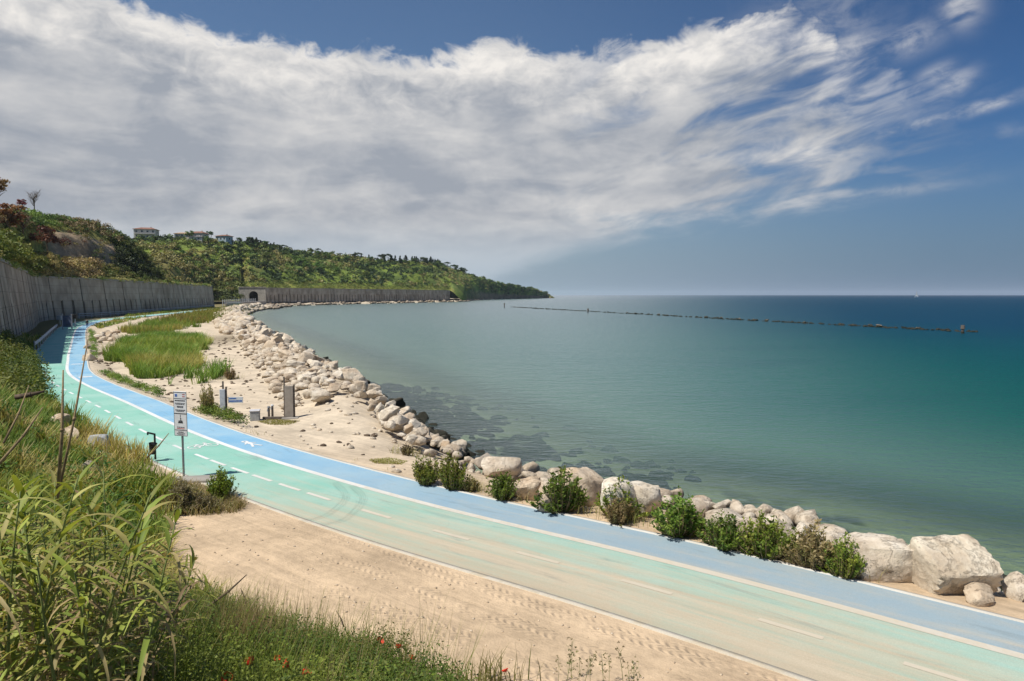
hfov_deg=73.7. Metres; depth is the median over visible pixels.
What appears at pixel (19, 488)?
reed
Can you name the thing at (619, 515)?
bush
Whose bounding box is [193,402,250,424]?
verge plants
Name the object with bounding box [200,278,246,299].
tunnel side brush
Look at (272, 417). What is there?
timber beam
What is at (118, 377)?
verge plants
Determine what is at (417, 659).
weed grass
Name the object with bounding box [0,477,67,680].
reed
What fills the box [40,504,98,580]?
reed
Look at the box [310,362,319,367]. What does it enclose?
boulder
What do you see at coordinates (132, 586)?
reed
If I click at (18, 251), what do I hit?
wall top brush
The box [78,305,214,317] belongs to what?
railing
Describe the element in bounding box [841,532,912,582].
boulder
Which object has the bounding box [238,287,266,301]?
tunnel portal
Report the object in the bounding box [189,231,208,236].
house
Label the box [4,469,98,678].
reed
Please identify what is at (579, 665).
seed stalk
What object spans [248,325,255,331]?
boulder
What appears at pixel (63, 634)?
reed
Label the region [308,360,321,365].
boulder
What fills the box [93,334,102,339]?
boulder
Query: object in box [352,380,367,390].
boulder
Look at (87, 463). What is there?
boulder
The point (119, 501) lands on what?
reed
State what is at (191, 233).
tree
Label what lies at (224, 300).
fence
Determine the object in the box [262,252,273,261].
tree
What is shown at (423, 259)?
tree
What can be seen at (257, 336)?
boulder
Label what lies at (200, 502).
bush
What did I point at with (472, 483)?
bush
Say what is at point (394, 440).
beach stones
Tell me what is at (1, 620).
reed
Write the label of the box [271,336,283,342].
boulder
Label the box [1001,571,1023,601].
boulder
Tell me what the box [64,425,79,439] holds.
boulder
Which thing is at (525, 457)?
submerged rocks
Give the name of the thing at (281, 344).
boulder
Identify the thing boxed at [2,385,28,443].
dry cane
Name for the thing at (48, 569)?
reed
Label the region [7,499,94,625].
reed
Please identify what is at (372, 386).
boulder
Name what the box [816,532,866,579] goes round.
bush
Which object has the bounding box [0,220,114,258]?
cliff face scrub
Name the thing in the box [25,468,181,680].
reed
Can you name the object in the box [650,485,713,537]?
bush
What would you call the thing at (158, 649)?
reed
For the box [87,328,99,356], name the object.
verge plants
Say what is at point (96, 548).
reed
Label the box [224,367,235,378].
bush
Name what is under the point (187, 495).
bush
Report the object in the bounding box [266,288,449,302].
retaining wall
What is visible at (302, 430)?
beach debris
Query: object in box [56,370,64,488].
dry cane
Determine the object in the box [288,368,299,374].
boulder
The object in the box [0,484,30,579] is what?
reed
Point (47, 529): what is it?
reed
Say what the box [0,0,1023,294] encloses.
sky
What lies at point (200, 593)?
reed
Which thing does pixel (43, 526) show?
reed
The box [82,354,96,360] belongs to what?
boulder
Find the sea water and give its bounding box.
[250,295,1023,573]
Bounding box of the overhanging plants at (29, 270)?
[0,250,211,286]
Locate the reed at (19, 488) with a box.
[3,474,79,680]
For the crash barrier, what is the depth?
76.00 m
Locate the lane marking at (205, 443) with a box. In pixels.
[187,442,218,448]
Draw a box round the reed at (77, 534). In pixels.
[63,529,88,580]
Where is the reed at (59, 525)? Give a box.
[0,453,121,680]
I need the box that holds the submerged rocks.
[370,383,700,489]
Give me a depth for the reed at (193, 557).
6.38 m
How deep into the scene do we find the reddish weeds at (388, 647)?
9.40 m
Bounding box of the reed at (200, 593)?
[155,573,225,650]
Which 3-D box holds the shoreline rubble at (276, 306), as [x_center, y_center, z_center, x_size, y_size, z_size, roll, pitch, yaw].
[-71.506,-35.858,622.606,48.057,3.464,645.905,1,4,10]
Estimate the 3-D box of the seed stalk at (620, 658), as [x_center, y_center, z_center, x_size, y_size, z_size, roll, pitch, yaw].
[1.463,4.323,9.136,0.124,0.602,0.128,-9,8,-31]
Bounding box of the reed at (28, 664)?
[0,555,68,680]
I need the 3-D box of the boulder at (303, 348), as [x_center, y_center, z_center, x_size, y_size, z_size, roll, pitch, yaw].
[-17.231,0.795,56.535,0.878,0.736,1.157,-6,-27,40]
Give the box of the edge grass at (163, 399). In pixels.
[87,322,387,468]
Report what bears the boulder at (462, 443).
on the ground at (546, 640)
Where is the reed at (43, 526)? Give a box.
[30,512,67,556]
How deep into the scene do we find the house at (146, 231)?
458.10 m
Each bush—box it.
[162,476,203,513]
[181,493,222,513]
[199,381,214,413]
[206,464,238,499]
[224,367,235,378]
[400,443,413,455]
[411,453,441,485]
[436,450,472,490]
[464,476,480,492]
[485,469,519,500]
[526,465,589,513]
[594,474,650,519]
[605,495,634,526]
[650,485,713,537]
[696,509,745,551]
[726,510,800,559]
[778,518,839,569]
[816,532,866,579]
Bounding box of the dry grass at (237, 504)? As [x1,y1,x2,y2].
[146,471,248,515]
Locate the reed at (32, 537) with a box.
[1,516,60,609]
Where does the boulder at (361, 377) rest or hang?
on the embankment rubble at (794, 516)
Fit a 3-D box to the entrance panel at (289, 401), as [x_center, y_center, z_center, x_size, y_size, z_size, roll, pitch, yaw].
[-9.483,2.550,29.199,0.684,1.992,0.400,0,4,-7]
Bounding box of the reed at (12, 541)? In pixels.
[0,521,34,593]
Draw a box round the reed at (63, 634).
[0,564,102,680]
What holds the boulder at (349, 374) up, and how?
on the embankment rubble at (794, 516)
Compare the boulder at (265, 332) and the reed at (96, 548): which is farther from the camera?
the boulder at (265, 332)
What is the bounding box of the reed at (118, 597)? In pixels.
[64,558,153,661]
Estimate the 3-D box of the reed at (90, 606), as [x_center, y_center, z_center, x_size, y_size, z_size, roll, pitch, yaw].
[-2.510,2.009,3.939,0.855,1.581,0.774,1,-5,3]
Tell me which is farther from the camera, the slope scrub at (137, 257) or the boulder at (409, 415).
the slope scrub at (137, 257)
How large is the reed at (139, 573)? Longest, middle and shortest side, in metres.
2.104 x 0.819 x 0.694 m
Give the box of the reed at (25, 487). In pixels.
[0,473,122,679]
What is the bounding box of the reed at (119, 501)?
[70,493,156,670]
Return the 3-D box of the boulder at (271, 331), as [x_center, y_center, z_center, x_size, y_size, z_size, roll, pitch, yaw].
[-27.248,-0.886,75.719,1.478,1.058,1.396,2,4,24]
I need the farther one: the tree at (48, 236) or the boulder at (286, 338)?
the tree at (48, 236)
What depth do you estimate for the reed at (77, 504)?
5.27 m
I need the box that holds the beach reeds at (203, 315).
[148,303,252,324]
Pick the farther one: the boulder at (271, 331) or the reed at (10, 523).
the boulder at (271, 331)
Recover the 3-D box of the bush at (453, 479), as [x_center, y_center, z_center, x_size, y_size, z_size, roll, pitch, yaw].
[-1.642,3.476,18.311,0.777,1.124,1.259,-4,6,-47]
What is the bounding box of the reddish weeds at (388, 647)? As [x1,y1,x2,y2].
[335,619,413,660]
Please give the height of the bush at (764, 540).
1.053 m
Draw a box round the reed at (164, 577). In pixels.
[114,538,198,662]
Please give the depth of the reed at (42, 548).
5.55 m
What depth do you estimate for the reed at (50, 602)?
4.04 m
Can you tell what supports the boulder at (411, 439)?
on the ground at (546, 640)
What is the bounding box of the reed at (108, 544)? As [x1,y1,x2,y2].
[72,517,153,680]
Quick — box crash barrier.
[33,324,57,349]
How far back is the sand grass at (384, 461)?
21.70 m
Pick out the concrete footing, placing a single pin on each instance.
(202, 478)
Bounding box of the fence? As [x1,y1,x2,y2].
[222,298,255,306]
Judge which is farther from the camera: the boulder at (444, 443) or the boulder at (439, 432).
the boulder at (439, 432)
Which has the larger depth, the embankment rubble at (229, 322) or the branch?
the embankment rubble at (229, 322)
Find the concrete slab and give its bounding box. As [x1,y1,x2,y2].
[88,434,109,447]
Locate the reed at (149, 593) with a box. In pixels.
[62,573,178,675]
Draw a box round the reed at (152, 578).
[94,563,196,669]
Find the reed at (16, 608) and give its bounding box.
[0,520,30,662]
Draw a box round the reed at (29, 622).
[0,564,73,680]
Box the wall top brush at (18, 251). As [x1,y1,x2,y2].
[0,227,64,272]
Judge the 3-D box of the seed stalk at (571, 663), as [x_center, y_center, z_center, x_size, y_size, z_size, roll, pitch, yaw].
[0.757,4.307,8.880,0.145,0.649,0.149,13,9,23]
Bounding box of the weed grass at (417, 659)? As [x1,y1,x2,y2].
[11,539,491,680]
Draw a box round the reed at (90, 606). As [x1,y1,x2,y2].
[0,559,161,680]
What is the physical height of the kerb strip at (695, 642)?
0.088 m
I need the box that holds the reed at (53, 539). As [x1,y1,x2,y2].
[24,516,93,649]
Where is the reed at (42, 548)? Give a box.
[7,508,86,678]
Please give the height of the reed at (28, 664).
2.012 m
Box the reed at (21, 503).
[0,484,72,680]
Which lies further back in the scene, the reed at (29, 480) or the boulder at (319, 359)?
the boulder at (319, 359)
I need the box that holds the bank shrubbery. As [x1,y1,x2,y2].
[0,328,61,401]
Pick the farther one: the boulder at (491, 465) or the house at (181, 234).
the house at (181, 234)
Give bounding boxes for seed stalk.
[567,637,575,679]
[567,651,578,679]
[577,657,584,675]
[585,652,596,680]
[598,652,608,680]
[615,641,624,679]
[632,655,640,680]
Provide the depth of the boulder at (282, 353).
50.77 m
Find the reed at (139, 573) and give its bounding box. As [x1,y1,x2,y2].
[106,518,180,674]
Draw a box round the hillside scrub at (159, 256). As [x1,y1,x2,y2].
[129,233,553,297]
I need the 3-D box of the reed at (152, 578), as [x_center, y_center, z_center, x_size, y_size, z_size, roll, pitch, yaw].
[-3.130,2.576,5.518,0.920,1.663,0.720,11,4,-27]
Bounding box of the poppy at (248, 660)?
[243,655,254,677]
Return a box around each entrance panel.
[219,381,242,412]
[282,377,299,419]
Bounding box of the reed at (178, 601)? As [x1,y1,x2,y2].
[124,580,210,680]
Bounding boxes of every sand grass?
[258,419,299,424]
[370,457,406,463]
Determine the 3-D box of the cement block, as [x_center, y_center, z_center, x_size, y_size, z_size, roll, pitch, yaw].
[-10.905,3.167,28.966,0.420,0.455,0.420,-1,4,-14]
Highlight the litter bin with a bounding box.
[147,432,156,459]
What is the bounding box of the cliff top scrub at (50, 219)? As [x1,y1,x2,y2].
[0,206,125,240]
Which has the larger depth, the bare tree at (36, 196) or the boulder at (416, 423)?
the bare tree at (36, 196)
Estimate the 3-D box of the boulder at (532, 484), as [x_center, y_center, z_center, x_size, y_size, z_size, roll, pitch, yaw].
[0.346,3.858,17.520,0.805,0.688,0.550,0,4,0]
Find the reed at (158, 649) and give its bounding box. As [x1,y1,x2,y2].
[125,618,188,680]
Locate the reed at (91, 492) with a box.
[63,480,129,589]
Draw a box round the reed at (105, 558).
[53,451,156,679]
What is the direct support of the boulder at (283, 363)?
on the ground at (546, 640)
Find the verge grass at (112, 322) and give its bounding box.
[94,306,213,328]
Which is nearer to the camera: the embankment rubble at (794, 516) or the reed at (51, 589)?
the reed at (51, 589)
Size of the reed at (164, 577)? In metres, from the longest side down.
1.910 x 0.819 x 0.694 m
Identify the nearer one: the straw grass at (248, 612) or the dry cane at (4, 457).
the dry cane at (4, 457)
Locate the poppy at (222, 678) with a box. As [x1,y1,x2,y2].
[221,671,254,680]
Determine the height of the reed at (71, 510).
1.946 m
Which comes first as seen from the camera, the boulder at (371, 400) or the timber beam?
the timber beam
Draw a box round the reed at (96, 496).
[45,481,131,679]
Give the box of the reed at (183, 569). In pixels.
[148,554,203,630]
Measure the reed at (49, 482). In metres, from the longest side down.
2.101 x 0.920 x 0.720 m
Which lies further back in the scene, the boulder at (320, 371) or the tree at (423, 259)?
the tree at (423, 259)
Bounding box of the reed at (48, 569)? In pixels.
[8,558,83,680]
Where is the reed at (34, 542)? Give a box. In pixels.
[3,509,58,648]
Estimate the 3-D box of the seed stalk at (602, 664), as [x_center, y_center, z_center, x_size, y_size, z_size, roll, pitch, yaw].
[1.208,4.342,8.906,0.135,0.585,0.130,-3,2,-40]
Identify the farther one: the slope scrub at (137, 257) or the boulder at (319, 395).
the slope scrub at (137, 257)
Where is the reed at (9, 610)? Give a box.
[0,560,46,680]
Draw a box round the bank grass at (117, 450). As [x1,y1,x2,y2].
[0,332,376,680]
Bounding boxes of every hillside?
[0,217,143,278]
[137,239,550,300]
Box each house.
[133,227,159,239]
[173,232,190,238]
[188,235,204,241]
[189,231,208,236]
[216,234,233,243]
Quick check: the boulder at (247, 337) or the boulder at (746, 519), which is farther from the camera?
the boulder at (247, 337)
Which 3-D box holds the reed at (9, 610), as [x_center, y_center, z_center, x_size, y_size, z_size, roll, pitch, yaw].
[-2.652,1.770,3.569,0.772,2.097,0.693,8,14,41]
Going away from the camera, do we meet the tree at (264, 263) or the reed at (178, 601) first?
the reed at (178, 601)
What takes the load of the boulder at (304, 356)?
on the ground at (546, 640)
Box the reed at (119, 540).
[114,536,153,617]
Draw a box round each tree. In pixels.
[0,177,10,195]
[0,203,28,231]
[16,199,27,204]
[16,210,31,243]
[26,191,39,208]
[28,224,71,254]
[184,230,193,235]
[259,261,269,269]
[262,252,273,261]
[301,262,310,267]
[419,257,427,261]
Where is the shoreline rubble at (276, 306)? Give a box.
[263,298,490,309]
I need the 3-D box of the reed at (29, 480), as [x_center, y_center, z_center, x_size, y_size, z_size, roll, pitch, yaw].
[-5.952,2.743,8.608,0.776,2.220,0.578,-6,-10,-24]
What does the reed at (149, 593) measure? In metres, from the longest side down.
1.375 x 0.828 x 0.804 m
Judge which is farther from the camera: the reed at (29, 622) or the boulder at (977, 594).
the boulder at (977, 594)
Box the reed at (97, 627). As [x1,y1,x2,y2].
[61,598,126,662]
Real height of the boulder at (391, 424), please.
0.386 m
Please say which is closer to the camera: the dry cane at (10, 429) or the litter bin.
the dry cane at (10, 429)
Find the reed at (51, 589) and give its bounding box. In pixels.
[20,543,95,658]
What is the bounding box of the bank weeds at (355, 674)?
[78,533,478,680]
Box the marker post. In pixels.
[960,325,964,333]
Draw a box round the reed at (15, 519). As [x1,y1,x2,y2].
[0,478,56,629]
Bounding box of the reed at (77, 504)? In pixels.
[32,470,130,670]
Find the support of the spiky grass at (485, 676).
on the ground at (546, 640)
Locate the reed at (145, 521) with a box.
[77,490,182,680]
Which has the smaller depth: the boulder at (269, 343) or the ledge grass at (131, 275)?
the boulder at (269, 343)
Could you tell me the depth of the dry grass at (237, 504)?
16.60 m
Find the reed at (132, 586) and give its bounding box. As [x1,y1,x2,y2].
[117,559,156,620]
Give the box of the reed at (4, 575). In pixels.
[0,503,73,680]
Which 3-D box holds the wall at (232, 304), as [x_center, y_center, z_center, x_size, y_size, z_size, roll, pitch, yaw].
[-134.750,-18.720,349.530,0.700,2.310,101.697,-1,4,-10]
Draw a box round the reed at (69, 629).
[27,557,131,679]
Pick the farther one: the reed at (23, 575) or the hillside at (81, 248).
the hillside at (81, 248)
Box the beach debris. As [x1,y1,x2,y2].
[97,338,540,496]
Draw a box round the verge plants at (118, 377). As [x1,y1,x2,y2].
[99,369,165,395]
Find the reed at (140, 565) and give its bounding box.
[106,542,160,599]
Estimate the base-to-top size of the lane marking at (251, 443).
0.001 m
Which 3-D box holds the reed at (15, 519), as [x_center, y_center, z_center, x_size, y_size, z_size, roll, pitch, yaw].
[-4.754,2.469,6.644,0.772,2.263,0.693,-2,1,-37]
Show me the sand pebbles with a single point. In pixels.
(594, 616)
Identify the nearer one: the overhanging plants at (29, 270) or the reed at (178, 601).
the reed at (178, 601)
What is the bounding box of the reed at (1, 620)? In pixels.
[0,585,30,669]
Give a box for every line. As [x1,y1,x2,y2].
[46,375,968,680]
[65,311,1023,658]
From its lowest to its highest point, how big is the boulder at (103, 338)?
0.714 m
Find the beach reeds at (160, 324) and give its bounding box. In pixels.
[116,317,200,333]
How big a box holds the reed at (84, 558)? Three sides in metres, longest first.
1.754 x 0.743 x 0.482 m
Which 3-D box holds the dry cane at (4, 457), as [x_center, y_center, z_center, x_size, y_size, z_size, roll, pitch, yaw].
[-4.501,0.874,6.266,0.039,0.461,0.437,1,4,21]
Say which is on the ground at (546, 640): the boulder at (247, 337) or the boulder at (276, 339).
the boulder at (247, 337)
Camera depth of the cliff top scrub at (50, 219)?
184.18 m
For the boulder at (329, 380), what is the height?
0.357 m
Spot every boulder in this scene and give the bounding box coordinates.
[51,413,70,425]
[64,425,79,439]
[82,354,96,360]
[83,460,94,468]
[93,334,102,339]
[99,336,107,340]
[238,329,246,334]
[238,334,248,340]
[241,336,255,345]
[243,335,251,339]
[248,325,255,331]
[255,334,268,338]
[257,336,270,343]
[258,329,269,335]
[262,340,277,348]
[263,328,275,335]
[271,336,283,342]
[277,349,291,357]
[278,342,286,347]
[281,359,290,367]
[282,333,293,342]
[285,359,304,367]
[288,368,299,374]
[293,343,300,349]
[297,352,313,362]
[297,365,306,371]
[297,374,312,381]
[299,345,307,352]
[306,368,318,371]
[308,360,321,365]
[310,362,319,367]
[310,388,330,402]
[312,354,325,361]
[317,369,325,374]
[319,372,329,377]
[319,376,327,384]
[324,378,335,383]
[327,361,337,368]
[327,382,341,391]
[332,370,343,378]
[342,368,360,381]
[352,374,367,383]
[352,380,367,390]
[359,390,366,397]
[366,383,380,391]
[367,390,382,397]
[368,398,376,403]
[374,402,383,412]
[375,396,386,402]
[377,404,399,423]
[384,400,395,408]
[386,420,395,429]
[387,415,409,428]
[389,397,405,406]
[399,406,411,414]
[404,412,414,418]
[404,423,413,433]
[405,418,420,427]
[406,434,417,444]
[408,427,427,436]
[418,411,428,420]
[427,423,439,428]
[430,440,437,446]
[432,429,449,438]
[440,441,449,446]
[452,439,467,452]
[474,450,484,453]
[474,453,490,467]
[481,456,521,477]
[512,476,540,500]
[537,493,556,512]
[559,467,603,506]
[600,477,636,512]
[631,481,661,514]
[673,500,708,524]
[705,508,741,525]
[730,517,758,535]
[763,513,795,544]
[795,521,811,539]
[810,531,844,548]
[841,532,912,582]
[908,534,1003,594]
[963,582,994,606]
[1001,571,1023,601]
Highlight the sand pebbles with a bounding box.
[174,502,747,680]
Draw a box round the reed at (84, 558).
[17,516,123,680]
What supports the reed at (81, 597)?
on the ground at (546, 640)
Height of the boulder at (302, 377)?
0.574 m
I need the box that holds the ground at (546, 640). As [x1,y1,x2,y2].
[0,298,1023,680]
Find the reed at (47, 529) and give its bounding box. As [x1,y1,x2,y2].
[0,492,69,624]
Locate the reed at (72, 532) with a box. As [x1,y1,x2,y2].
[39,497,138,666]
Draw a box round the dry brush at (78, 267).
[33,251,105,277]
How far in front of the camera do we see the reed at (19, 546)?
6.45 m
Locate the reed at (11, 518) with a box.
[1,488,43,625]
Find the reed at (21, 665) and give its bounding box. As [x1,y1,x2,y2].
[0,480,38,674]
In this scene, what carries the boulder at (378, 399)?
on the ground at (546, 640)
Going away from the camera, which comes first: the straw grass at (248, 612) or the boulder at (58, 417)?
the straw grass at (248, 612)
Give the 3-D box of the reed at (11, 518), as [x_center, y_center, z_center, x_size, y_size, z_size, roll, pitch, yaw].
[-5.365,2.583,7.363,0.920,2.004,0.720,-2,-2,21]
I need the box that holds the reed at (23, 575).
[0,542,130,680]
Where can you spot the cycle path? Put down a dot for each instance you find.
(724, 612)
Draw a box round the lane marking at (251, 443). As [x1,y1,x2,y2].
[242,441,258,446]
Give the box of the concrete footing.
[173,474,216,482]
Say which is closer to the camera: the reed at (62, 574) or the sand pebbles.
the reed at (62, 574)
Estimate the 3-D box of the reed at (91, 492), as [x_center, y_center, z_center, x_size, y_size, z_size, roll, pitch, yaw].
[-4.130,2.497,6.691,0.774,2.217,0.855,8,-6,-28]
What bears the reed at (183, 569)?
on the ground at (546, 640)
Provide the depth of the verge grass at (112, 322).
156.12 m
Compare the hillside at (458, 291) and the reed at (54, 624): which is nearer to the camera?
the reed at (54, 624)
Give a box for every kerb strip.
[31,310,816,680]
[85,313,1023,622]
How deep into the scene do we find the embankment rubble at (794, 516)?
25.43 m
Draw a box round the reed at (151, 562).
[131,539,175,618]
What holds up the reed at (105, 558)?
on the ground at (546, 640)
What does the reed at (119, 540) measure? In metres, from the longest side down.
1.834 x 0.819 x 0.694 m
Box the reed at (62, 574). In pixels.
[2,500,108,680]
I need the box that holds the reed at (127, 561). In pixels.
[35,535,148,675]
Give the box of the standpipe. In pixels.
[270,404,273,415]
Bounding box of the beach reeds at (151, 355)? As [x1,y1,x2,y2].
[100,328,234,384]
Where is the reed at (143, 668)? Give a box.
[96,508,213,680]
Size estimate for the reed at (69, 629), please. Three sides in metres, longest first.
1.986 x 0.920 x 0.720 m
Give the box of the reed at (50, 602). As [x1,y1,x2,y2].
[15,554,122,680]
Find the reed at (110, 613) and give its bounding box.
[62,494,176,680]
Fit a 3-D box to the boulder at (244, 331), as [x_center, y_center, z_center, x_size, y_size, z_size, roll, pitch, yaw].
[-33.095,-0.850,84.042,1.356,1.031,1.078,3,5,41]
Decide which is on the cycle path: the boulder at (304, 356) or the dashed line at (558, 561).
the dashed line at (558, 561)
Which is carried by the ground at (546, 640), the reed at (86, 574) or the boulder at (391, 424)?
the reed at (86, 574)
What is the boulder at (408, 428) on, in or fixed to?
on the embankment rubble at (794, 516)
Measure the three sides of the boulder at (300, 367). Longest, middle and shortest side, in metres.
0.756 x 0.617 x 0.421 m
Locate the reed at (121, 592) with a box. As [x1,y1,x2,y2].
[38,539,183,680]
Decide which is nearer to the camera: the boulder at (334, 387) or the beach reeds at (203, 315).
the boulder at (334, 387)
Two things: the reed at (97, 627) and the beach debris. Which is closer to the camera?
the reed at (97, 627)
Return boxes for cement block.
[249,409,260,420]
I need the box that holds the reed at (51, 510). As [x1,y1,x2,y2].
[28,504,98,629]
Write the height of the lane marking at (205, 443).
0.001 m
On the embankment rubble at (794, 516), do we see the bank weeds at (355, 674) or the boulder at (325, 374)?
the boulder at (325, 374)
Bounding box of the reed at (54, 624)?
[14,599,111,679]
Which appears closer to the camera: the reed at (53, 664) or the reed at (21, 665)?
the reed at (53, 664)
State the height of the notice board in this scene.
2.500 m
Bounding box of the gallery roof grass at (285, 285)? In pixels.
[242,279,450,289]
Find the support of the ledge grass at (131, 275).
on the retaining wall at (28, 302)
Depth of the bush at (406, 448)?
23.11 m
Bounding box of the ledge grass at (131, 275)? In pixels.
[89,262,163,281]
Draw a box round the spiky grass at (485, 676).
[432,644,541,680]
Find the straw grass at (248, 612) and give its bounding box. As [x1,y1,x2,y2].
[172,576,321,657]
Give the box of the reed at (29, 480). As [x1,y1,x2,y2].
[9,473,63,572]
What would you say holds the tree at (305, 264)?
on the hillside at (458, 291)
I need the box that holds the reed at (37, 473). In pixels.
[3,465,44,566]
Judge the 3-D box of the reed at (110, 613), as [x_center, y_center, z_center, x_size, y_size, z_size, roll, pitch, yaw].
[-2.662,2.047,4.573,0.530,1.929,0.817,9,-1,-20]
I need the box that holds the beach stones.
[191,334,1005,595]
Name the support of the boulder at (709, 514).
on the ground at (546, 640)
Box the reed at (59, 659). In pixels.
[24,636,86,679]
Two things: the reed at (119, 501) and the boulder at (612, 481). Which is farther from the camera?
the boulder at (612, 481)
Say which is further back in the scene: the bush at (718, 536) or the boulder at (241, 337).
the boulder at (241, 337)
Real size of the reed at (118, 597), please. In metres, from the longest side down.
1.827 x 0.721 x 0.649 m
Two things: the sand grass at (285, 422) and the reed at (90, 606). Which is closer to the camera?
the reed at (90, 606)
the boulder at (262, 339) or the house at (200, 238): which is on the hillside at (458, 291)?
the house at (200, 238)
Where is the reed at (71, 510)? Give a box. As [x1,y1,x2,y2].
[0,505,122,665]
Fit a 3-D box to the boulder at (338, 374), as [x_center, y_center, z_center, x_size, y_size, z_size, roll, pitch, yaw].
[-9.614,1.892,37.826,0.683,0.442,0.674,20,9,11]
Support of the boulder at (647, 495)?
on the ground at (546, 640)
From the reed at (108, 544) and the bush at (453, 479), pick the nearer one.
the reed at (108, 544)
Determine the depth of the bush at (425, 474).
18.64 m
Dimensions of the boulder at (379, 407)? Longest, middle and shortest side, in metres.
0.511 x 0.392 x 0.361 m
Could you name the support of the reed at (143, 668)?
on the ground at (546, 640)
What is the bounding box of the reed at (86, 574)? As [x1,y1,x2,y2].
[24,498,150,679]
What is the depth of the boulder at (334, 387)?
32.72 m
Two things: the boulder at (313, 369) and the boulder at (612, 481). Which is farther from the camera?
the boulder at (313, 369)
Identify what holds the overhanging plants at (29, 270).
on the retaining wall at (28, 302)
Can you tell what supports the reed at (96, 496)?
on the ground at (546, 640)
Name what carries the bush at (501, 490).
on the ground at (546, 640)
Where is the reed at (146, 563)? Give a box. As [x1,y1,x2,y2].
[92,550,164,630]
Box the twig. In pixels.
[207,575,245,605]
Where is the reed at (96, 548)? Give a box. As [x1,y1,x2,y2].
[85,523,111,562]
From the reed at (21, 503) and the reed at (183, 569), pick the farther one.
the reed at (183, 569)
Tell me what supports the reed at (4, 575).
on the ground at (546, 640)
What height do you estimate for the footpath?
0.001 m
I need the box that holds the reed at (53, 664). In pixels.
[0,538,130,680]
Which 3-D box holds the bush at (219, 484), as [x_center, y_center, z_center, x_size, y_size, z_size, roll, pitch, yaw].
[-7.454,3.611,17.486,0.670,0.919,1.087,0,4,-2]
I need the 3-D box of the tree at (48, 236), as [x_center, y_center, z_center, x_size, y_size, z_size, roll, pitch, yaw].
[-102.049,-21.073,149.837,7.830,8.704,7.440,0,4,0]
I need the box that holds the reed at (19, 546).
[0,489,51,651]
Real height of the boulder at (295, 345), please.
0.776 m
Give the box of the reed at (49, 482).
[4,478,82,642]
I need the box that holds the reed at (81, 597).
[30,549,168,680]
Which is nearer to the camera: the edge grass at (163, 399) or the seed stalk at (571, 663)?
the seed stalk at (571, 663)
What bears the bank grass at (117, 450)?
on the ground at (546, 640)
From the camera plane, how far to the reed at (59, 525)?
3.82 m
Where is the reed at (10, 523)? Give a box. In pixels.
[0,476,40,629]
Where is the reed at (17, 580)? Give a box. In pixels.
[0,543,49,667]
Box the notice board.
[61,314,72,328]
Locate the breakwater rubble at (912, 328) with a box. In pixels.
[513,306,977,331]
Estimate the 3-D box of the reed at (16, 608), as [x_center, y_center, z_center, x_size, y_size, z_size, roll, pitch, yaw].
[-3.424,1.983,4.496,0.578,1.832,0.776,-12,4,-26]
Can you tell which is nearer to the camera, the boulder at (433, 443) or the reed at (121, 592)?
the reed at (121, 592)
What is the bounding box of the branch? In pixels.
[14,390,44,399]
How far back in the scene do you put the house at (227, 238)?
471.42 m
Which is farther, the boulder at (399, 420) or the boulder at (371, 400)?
the boulder at (371, 400)
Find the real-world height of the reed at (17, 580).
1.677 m
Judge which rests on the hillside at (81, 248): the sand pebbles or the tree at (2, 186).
the tree at (2, 186)
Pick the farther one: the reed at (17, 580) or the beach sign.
the beach sign
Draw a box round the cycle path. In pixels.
[36,310,1023,680]
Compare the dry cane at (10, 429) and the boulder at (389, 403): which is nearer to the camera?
the dry cane at (10, 429)
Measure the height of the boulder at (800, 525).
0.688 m
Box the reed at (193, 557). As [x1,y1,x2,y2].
[151,544,218,666]
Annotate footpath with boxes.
[69,312,1023,653]
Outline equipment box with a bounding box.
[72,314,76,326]
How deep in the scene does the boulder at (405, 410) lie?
30.58 m
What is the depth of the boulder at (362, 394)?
31.44 m
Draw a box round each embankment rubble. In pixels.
[211,302,285,335]
[231,329,1006,590]
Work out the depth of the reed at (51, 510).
6.47 m
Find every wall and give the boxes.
[0,258,213,336]
[225,301,265,305]
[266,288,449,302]
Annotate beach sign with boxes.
[173,391,187,475]
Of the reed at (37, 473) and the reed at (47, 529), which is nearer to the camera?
the reed at (47, 529)
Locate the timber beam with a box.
[262,416,284,419]
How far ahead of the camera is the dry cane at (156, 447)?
15.82 m
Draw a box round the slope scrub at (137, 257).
[108,232,171,283]
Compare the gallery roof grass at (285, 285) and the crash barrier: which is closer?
the crash barrier
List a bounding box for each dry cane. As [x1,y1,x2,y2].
[0,407,42,464]
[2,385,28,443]
[56,339,87,501]
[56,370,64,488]
[146,433,168,457]

